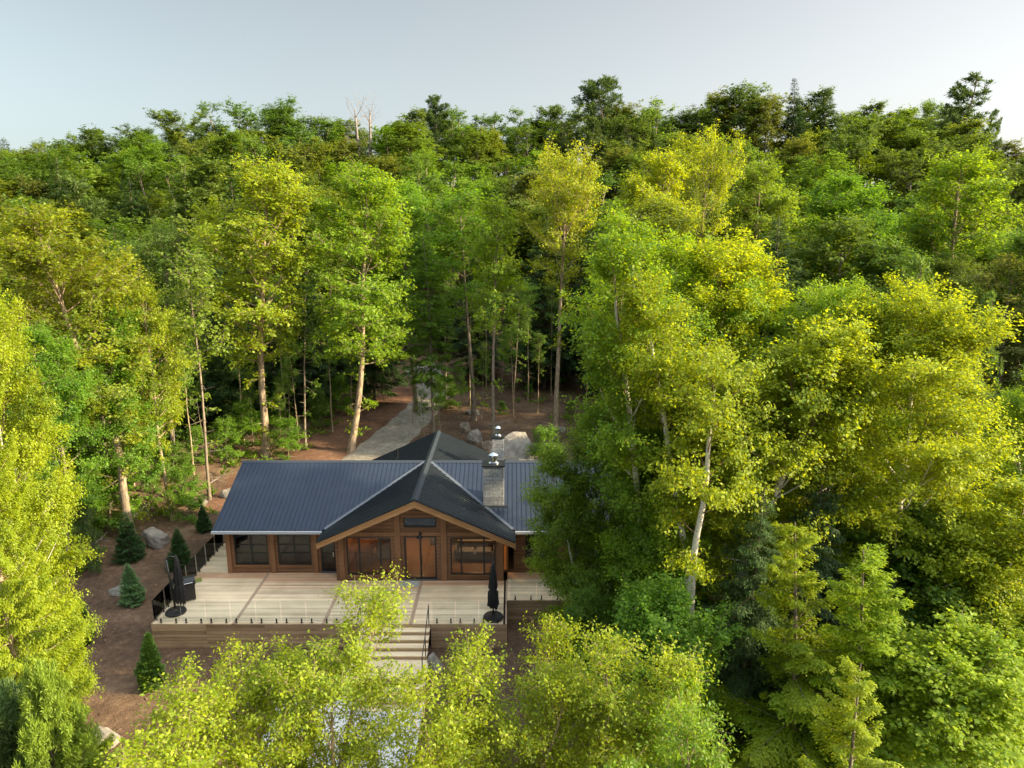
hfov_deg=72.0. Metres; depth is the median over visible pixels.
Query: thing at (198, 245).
broadleaf tree
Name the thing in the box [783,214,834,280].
broadleaf tree
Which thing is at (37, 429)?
birch tree
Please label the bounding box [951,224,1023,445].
broadleaf tree
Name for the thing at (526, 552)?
window
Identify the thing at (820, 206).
maple tree
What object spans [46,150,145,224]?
broadleaf tree
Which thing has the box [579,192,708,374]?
broadleaf tree
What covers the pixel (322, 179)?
broadleaf tree
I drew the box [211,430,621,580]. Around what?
log cabin
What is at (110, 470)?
sapling
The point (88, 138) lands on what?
broadleaf tree
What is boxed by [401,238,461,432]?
hemlock tree
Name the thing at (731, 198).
broadleaf tree
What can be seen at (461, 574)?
window
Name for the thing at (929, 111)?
broadleaf tree
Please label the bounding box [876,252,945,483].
pine tree
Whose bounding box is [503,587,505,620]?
glass railing
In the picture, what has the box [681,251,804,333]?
broadleaf tree
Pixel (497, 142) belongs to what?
broadleaf tree
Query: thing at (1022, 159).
broadleaf tree
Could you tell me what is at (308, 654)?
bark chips
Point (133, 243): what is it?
broadleaf tree
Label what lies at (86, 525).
pine sapling
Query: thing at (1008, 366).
broadleaf tree
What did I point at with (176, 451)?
sapling
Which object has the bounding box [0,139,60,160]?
broadleaf tree
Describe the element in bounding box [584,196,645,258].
broadleaf tree
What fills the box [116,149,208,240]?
broadleaf tree
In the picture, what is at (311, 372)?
hemlock tree
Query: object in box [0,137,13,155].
hemlock tree
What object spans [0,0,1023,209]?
sky
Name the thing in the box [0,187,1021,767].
ground
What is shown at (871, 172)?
broadleaf tree
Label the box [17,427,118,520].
sapling
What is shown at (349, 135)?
broadleaf tree
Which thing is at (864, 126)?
broadleaf tree
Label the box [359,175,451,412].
maple tree
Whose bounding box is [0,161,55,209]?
broadleaf tree
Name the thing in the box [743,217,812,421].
hemlock tree
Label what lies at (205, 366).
hemlock tree
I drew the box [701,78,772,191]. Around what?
broadleaf tree
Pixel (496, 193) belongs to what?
broadleaf tree
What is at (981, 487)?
birch tree
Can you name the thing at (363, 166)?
broadleaf tree
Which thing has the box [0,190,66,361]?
broadleaf tree
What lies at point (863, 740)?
cedar tree
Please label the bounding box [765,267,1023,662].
birch tree
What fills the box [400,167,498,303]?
broadleaf tree
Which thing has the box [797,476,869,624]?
hemlock tree
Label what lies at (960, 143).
broadleaf tree
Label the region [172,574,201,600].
barbecue grill
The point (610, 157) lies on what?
broadleaf tree
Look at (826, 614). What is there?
hemlock tree
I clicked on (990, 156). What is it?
broadleaf tree
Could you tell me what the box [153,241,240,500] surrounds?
leaning tree
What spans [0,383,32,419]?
sapling
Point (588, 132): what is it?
pine tree
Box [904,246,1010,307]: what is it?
broadleaf tree
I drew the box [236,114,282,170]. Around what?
broadleaf tree
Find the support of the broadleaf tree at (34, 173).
on the ground
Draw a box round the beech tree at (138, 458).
[57,290,176,502]
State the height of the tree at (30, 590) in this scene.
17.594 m
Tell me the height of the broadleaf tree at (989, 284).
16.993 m
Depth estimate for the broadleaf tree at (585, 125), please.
144.68 m
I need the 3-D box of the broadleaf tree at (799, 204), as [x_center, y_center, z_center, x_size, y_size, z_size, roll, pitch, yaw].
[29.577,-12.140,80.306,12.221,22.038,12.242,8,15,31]
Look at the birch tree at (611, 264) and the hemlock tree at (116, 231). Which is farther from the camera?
the hemlock tree at (116, 231)
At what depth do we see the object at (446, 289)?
69.98 m
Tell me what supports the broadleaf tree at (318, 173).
on the ground
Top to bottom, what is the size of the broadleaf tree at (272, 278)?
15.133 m
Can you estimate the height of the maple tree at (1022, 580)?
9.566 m
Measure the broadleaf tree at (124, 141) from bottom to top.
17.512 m
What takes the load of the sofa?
on the log cabin
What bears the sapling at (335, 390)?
on the ground
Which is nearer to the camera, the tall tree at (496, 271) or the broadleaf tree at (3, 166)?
the tall tree at (496, 271)
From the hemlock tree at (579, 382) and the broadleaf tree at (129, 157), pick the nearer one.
the hemlock tree at (579, 382)
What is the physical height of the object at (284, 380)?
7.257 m
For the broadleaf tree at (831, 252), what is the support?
on the ground
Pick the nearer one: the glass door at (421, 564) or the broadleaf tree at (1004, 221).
the glass door at (421, 564)
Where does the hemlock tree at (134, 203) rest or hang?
on the ground
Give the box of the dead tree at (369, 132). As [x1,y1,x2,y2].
[343,94,381,163]
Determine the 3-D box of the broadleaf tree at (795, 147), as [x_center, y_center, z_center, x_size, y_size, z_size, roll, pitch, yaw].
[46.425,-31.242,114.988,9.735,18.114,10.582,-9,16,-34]
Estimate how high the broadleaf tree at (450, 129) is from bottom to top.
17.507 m
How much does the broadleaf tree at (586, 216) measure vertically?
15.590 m
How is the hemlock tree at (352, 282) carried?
on the ground
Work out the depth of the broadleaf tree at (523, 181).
92.93 m
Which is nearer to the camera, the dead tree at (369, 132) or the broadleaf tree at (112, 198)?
the broadleaf tree at (112, 198)
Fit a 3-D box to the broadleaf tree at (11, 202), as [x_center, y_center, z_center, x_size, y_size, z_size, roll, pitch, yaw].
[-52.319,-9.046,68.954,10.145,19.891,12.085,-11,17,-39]
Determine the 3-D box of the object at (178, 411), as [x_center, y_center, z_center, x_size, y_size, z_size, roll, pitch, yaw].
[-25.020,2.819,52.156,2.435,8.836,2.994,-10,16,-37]
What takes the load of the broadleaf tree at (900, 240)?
on the ground
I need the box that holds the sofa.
[454,539,493,559]
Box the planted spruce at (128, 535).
[111,511,146,564]
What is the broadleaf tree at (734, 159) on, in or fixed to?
on the ground
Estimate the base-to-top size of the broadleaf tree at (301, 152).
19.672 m
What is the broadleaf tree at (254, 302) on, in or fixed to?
on the ground
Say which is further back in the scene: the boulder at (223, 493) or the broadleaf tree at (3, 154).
the broadleaf tree at (3, 154)
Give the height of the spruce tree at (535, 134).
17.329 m
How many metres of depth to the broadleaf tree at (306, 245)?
75.66 m
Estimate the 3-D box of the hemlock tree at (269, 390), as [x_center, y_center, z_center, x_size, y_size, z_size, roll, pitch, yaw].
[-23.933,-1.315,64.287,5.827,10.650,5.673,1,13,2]
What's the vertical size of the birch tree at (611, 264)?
20.413 m
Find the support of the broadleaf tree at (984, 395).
on the ground
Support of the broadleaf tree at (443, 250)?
on the ground
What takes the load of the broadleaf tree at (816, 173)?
on the ground
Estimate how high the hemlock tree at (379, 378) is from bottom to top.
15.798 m
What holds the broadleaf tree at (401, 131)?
on the ground
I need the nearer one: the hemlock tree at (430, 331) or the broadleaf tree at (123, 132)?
the hemlock tree at (430, 331)
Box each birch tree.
[0,197,160,536]
[0,285,106,719]
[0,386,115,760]
[0,426,105,707]
[93,637,338,767]
[180,559,414,767]
[377,619,601,767]
[505,610,722,767]
[514,409,632,660]
[552,202,766,597]
[588,426,731,694]
[592,643,745,767]
[601,262,901,667]
[612,223,912,657]
[636,240,798,601]
[733,273,931,613]
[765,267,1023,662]
[883,470,1023,763]
[979,369,1023,514]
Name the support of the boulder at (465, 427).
on the ground
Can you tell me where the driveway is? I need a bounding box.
[342,363,448,459]
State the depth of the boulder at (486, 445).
58.89 m
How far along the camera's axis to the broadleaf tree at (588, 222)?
92.56 m
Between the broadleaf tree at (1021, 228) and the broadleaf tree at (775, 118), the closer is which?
the broadleaf tree at (1021, 228)
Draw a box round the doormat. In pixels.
[399,581,419,586]
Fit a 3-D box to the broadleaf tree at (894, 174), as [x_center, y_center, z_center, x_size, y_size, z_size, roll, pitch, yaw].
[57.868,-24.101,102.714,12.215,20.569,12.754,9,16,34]
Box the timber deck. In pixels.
[151,543,623,646]
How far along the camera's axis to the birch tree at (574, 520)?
29.81 m
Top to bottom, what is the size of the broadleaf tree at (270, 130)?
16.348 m
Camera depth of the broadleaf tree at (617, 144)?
112.18 m
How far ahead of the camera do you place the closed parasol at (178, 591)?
32.81 m
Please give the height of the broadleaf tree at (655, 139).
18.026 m
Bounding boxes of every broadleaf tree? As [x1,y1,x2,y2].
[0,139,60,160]
[0,139,97,226]
[0,149,21,162]
[0,154,29,193]
[0,160,13,182]
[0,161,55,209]
[0,174,57,239]
[0,177,32,277]
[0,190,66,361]
[0,197,22,300]
[0,203,18,318]
[0,259,19,367]
[0,276,63,382]
[2,245,93,355]
[8,146,47,174]
[11,148,67,183]
[32,131,94,174]
[32,241,150,509]
[34,199,119,286]
[38,173,110,275]
[45,144,88,174]
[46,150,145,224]
[64,148,118,188]
[67,123,112,180]
[70,132,117,171]
[82,223,195,360]
[83,210,174,287]
[84,167,130,224]
[87,219,155,261]
[88,186,131,233]
[90,123,156,160]
[92,162,135,190]
[101,188,174,253]
[104,147,159,184]
[110,128,154,161]
[111,136,180,221]
[112,135,156,184]
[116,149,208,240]
[123,136,183,198]
[131,131,192,198]
[132,232,216,312]
[143,108,204,167]
[146,152,234,277]
[160,125,193,162]
[168,219,225,316]
[173,131,228,211]
[179,127,247,236]
[188,121,239,159]
[192,252,275,349]
[194,97,258,174]
[205,125,284,206]
[205,251,290,342]
[219,124,268,202]
[229,169,300,242]
[234,216,322,253]
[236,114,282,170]
[246,92,308,148]
[247,168,331,238]
[248,122,301,148]
[262,105,306,166]
[262,134,305,184]
[262,135,337,189]
[265,213,343,365]
[271,149,326,217]
[276,116,345,176]
[289,113,347,176]
[292,181,372,306]
[302,165,326,187]
[306,154,362,194]
[307,166,388,300]
[319,161,385,198]
[320,136,369,185]
[321,117,373,170]
[344,150,419,234]
[348,131,380,157]
[348,160,393,178]
[355,124,408,172]
[355,192,432,290]
[370,125,437,186]
[374,166,431,252]
[380,104,433,181]
[383,115,453,225]
[398,145,470,237]
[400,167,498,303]
[421,106,455,168]
[421,146,457,208]
[425,201,501,326]
[434,105,494,183]
[434,160,491,243]
[436,119,482,185]
[439,126,505,200]
[447,122,479,179]
[455,171,507,221]
[455,195,540,310]
[472,126,517,193]
[476,125,525,175]
[479,175,515,217]
[480,164,546,307]
[482,105,533,200]
[493,147,558,197]
[499,164,543,268]
[502,122,532,176]
[507,117,564,189]
[507,201,587,319]
[524,200,595,300]
[525,119,564,166]
[534,102,588,160]
[541,157,588,226]
[549,121,584,159]
[549,161,623,288]
[575,206,630,276]
[576,114,609,162]
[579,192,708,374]
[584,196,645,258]
[590,144,653,211]
[591,147,654,231]
[593,207,632,258]
[595,136,652,204]
[598,99,643,194]
[599,109,654,187]
[608,195,722,297]
[614,96,682,175]
[630,122,669,176]
[636,106,665,144]
[652,112,709,183]
[654,125,710,202]
[665,103,721,166]
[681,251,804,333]
[681,289,763,363]
[682,153,719,210]
[686,85,752,162]
[691,132,763,232]
[693,191,775,281]
[699,95,737,167]
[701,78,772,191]
[705,190,748,240]
[709,190,748,232]
[719,144,748,194]
[729,157,784,191]
[733,91,792,168]
[733,96,782,151]
[733,178,802,241]
[737,182,829,356]
[749,148,821,222]
[762,93,814,155]
[763,131,829,222]
[764,145,868,221]
[765,239,807,332]
[778,127,834,226]
[783,84,837,141]
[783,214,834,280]
[787,208,909,311]
[787,210,864,288]
[800,127,879,201]
[818,123,884,189]
[822,111,901,187]
[823,238,936,346]
[827,110,862,135]
[828,205,904,284]
[840,138,918,219]
[842,96,890,175]
[844,108,911,186]
[847,187,895,219]
[861,192,925,246]
[868,144,956,222]
[870,111,935,185]
[873,130,906,175]
[877,228,912,247]
[880,103,918,187]
[881,206,981,282]
[902,98,966,155]
[904,157,970,223]
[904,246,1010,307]
[909,270,968,376]
[913,114,992,205]
[913,253,1001,347]
[917,126,998,207]
[917,364,1023,503]
[920,235,1018,259]
[927,229,1010,263]
[940,228,981,252]
[947,274,1023,385]
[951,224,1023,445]
[953,251,1023,470]
[965,208,1023,235]
[968,184,1023,233]
[969,146,1014,220]
[974,227,1023,366]
[982,294,1023,433]
[987,138,1023,174]
[989,160,1023,227]
[990,172,1023,219]
[1008,157,1023,206]
[1008,157,1023,224]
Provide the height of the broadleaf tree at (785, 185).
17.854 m
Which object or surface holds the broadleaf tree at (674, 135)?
on the ground
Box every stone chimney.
[482,452,506,507]
[491,426,504,459]
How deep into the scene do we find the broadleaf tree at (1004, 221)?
85.98 m
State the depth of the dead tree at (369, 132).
127.56 m
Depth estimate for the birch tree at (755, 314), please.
27.23 m
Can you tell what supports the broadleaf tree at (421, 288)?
on the ground
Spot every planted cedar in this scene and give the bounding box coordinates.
[74,597,94,645]
[133,631,169,692]
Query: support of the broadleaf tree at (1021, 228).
on the ground
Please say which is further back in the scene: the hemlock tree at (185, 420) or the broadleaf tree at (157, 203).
the broadleaf tree at (157, 203)
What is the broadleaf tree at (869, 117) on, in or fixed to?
on the ground
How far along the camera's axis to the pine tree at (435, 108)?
131.23 m
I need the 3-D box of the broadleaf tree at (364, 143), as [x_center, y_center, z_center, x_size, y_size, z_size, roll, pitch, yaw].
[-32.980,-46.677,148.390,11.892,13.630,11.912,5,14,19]
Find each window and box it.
[233,534,270,566]
[277,534,312,566]
[346,537,392,576]
[403,518,436,526]
[450,537,496,576]
[524,534,557,566]
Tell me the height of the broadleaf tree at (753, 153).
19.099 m
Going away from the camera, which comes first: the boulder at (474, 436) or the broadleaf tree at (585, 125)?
the boulder at (474, 436)
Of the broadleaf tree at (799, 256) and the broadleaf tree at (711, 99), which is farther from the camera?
the broadleaf tree at (711, 99)
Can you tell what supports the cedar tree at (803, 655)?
on the ground
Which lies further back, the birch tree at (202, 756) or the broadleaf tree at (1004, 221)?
the broadleaf tree at (1004, 221)
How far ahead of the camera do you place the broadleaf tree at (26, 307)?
67.09 m
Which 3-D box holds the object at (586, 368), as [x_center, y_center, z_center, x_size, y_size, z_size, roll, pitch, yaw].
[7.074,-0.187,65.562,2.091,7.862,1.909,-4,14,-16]
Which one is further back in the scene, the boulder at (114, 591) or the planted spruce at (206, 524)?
the planted spruce at (206, 524)
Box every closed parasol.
[165,554,186,617]
[483,561,502,622]
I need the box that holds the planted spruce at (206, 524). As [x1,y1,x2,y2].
[194,505,213,533]
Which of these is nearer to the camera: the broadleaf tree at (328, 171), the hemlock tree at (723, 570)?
the hemlock tree at (723, 570)
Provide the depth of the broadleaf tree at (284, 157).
102.74 m
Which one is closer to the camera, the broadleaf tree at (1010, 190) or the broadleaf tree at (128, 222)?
the broadleaf tree at (128, 222)
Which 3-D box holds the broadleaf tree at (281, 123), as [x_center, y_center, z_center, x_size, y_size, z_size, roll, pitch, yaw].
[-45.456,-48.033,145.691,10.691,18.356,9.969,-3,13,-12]
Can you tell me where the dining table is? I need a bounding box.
[354,539,377,564]
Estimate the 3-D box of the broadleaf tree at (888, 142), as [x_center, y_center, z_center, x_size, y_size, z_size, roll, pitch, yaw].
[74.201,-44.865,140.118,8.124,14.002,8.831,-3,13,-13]
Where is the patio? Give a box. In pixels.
[250,700,423,767]
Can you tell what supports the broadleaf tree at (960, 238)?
on the ground
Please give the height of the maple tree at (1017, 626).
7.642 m
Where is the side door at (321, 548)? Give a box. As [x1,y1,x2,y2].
[320,542,335,570]
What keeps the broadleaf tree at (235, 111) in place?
on the ground
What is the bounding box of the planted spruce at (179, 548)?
[165,526,191,570]
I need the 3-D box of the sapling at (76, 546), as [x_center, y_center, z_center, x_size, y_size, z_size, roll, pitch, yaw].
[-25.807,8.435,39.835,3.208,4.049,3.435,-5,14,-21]
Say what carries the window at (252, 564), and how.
in the log cabin
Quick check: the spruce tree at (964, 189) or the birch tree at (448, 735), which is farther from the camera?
the spruce tree at (964, 189)
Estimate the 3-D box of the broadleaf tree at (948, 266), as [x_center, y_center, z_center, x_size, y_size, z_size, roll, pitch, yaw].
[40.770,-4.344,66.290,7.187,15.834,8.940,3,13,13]
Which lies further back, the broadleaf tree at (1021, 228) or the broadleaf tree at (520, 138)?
the broadleaf tree at (520, 138)
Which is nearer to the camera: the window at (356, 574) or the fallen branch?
the window at (356, 574)
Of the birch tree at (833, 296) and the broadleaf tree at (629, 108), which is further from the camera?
the broadleaf tree at (629, 108)
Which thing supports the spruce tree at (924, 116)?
on the ground
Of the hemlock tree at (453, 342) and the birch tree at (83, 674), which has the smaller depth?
the birch tree at (83, 674)
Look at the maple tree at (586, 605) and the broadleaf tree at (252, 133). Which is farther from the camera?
the broadleaf tree at (252, 133)
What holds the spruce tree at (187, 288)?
on the ground
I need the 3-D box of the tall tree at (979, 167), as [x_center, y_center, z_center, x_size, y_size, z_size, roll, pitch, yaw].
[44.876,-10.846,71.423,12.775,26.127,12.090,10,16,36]
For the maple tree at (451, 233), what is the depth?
62.26 m
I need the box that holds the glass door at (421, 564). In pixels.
[404,536,436,578]
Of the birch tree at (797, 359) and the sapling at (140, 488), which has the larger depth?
the sapling at (140, 488)
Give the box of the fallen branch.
[205,473,226,486]
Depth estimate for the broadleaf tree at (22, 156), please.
116.55 m
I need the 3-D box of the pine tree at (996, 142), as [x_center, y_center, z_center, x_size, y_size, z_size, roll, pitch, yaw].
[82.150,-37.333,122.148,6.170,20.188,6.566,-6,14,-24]
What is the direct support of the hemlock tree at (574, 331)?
on the ground
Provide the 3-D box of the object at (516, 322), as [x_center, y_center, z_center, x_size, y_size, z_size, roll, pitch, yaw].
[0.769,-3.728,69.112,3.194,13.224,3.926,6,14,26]
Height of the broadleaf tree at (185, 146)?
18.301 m
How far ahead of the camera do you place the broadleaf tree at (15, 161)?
110.25 m
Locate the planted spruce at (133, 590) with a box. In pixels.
[118,562,146,608]
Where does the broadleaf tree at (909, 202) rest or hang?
on the ground
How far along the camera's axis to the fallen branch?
51.79 m
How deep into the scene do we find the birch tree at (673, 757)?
16.89 m
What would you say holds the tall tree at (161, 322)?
on the ground
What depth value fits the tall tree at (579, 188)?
55.35 m
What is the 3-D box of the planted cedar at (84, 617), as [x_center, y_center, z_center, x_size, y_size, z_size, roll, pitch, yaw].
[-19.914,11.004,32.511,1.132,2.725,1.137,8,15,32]
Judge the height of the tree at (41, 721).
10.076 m
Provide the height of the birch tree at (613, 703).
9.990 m
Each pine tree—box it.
[0,675,105,767]
[137,170,168,217]
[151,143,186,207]
[266,236,287,293]
[419,94,453,206]
[565,74,627,156]
[575,116,610,201]
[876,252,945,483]
[901,71,997,164]
[947,290,1006,445]
[979,108,1004,176]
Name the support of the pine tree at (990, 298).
on the ground
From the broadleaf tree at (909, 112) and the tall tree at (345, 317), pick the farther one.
the broadleaf tree at (909, 112)
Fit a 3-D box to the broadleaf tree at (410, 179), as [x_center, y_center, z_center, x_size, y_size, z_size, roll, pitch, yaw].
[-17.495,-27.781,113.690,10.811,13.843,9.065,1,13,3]
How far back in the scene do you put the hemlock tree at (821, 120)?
128.93 m
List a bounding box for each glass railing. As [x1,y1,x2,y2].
[152,534,223,619]
[154,601,352,622]
[432,605,501,622]
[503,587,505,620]
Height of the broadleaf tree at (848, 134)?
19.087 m
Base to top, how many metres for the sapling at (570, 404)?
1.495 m
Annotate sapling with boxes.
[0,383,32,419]
[0,413,23,436]
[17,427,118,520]
[42,473,81,536]
[48,504,80,555]
[70,475,103,568]
[76,454,148,530]
[79,509,105,576]
[98,420,150,454]
[118,460,147,489]
[142,477,163,503]
[143,360,199,439]
[145,428,168,463]
[152,441,195,481]
[160,460,210,524]
[182,424,210,463]
[208,415,245,461]
[224,399,260,447]
[255,396,292,437]
[265,415,309,459]
[306,386,334,427]
[326,372,353,414]
[428,373,462,408]
[496,401,508,413]
[524,384,533,396]
[526,423,566,459]
[565,401,575,414]
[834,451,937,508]
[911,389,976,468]
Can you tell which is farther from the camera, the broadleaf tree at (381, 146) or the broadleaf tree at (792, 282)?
the broadleaf tree at (381, 146)
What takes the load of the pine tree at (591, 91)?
on the ground
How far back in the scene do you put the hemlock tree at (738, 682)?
24.39 m
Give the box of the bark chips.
[58,380,588,763]
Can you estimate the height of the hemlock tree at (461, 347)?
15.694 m
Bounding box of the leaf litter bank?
[205,386,417,510]
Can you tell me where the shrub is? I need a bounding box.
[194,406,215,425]
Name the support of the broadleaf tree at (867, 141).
on the ground
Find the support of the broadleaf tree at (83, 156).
on the ground
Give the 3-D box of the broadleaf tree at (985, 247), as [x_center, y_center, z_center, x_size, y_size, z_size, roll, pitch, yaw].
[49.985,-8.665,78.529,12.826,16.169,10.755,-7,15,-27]
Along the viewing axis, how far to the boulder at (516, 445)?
52.98 m
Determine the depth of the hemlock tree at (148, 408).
57.78 m
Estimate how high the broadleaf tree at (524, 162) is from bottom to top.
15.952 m
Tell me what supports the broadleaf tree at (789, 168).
on the ground
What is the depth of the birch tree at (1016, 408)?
30.68 m
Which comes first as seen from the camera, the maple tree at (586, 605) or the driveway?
the maple tree at (586, 605)
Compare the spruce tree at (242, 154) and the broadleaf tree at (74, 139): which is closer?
the spruce tree at (242, 154)
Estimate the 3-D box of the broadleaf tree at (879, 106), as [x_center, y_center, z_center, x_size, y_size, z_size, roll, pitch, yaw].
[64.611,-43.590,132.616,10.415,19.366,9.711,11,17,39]
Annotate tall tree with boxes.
[115,274,195,520]
[177,151,334,457]
[285,155,422,452]
[464,190,530,440]
[511,135,611,442]
[603,145,705,423]
[663,118,750,250]
[721,152,815,331]
[898,140,1023,292]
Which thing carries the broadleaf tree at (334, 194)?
on the ground
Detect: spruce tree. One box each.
[175,230,231,375]
[229,127,252,241]
[522,112,545,173]
[548,122,574,200]
[551,228,601,343]
[693,123,712,204]
[773,78,808,200]
[911,114,932,187]
[932,181,964,245]
[955,179,991,248]
[958,153,985,233]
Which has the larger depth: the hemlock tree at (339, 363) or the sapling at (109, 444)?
the hemlock tree at (339, 363)
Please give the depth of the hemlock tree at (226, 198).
79.62 m
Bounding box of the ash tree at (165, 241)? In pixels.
[108,214,211,455]
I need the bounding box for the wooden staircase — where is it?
[341,604,429,711]
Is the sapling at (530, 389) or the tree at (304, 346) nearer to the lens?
the tree at (304, 346)
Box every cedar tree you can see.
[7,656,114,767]
[703,521,874,767]
[735,543,960,767]
[797,655,903,767]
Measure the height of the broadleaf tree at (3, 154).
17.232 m
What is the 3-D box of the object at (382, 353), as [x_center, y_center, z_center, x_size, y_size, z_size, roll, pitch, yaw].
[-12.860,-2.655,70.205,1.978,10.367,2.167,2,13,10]
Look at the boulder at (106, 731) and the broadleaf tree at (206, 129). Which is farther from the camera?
the broadleaf tree at (206, 129)
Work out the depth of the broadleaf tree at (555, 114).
133.38 m
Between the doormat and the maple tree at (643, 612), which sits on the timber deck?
the doormat
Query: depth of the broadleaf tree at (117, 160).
120.50 m
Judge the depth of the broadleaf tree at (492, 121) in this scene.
133.10 m
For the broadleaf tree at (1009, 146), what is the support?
on the ground
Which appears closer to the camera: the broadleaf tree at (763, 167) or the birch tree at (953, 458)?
the birch tree at (953, 458)
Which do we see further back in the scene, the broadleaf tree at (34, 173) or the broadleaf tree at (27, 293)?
the broadleaf tree at (34, 173)
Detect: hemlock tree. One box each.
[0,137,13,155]
[15,239,94,371]
[36,156,93,251]
[90,225,160,381]
[111,180,152,254]
[114,383,168,437]
[149,348,206,428]
[167,276,231,402]
[186,259,270,425]
[209,180,277,346]
[224,320,283,421]
[263,305,303,405]
[265,251,349,413]
[316,299,355,385]
[321,244,387,365]
[339,269,407,401]
[386,288,415,356]
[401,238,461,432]
[432,270,463,348]
[447,257,508,378]
[495,280,526,354]
[503,217,583,388]
[561,279,591,370]
[575,302,620,395]
[592,199,645,360]
[697,486,796,767]
[703,542,736,596]
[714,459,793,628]
[725,464,858,742]
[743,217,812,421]
[785,253,806,336]
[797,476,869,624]
[802,89,841,158]
[881,452,929,568]
[882,174,914,241]
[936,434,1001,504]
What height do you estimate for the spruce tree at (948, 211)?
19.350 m
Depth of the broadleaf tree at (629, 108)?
127.52 m
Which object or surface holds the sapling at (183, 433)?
on the ground
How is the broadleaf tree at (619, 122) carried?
on the ground
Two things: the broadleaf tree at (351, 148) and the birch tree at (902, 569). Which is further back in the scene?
the broadleaf tree at (351, 148)
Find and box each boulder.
[96,726,120,749]
[108,584,126,595]
[141,527,169,549]
[219,488,229,498]
[427,652,442,676]
[460,422,470,432]
[465,409,479,414]
[467,429,482,444]
[482,440,491,449]
[490,431,538,459]
[558,426,565,431]
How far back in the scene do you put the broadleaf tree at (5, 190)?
86.26 m
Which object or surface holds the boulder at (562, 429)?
on the ground
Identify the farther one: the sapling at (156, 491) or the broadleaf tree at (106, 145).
the broadleaf tree at (106, 145)
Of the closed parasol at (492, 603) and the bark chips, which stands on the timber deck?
the closed parasol at (492, 603)
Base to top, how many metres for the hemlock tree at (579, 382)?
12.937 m
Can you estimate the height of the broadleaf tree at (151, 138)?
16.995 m
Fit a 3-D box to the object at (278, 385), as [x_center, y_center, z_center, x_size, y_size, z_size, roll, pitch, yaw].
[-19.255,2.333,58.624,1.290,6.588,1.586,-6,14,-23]
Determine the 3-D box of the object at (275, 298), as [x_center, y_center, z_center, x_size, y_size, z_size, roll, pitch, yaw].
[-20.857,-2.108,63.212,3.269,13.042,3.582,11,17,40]
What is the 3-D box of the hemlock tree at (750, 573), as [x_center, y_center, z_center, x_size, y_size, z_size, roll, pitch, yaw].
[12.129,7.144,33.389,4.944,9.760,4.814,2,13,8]
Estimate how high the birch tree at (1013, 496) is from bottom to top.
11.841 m
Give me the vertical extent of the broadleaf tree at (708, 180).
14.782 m
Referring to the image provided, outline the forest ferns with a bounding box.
[9,363,963,710]
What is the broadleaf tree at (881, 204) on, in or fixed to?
on the ground
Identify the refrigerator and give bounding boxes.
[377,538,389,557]
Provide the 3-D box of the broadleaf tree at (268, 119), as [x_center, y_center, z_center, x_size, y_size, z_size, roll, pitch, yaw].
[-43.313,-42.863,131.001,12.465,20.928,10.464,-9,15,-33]
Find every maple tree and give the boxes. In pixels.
[6,320,113,563]
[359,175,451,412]
[418,182,509,420]
[557,581,612,703]
[563,569,755,767]
[789,165,920,306]
[809,602,1023,767]
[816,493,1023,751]
[884,487,1023,621]
[951,598,1023,767]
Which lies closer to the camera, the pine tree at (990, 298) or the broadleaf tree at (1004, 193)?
the pine tree at (990, 298)
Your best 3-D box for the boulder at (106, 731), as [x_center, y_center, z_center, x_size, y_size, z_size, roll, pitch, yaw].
[-15.663,13.537,26.831,1.431,1.150,1.177,0,13,0]

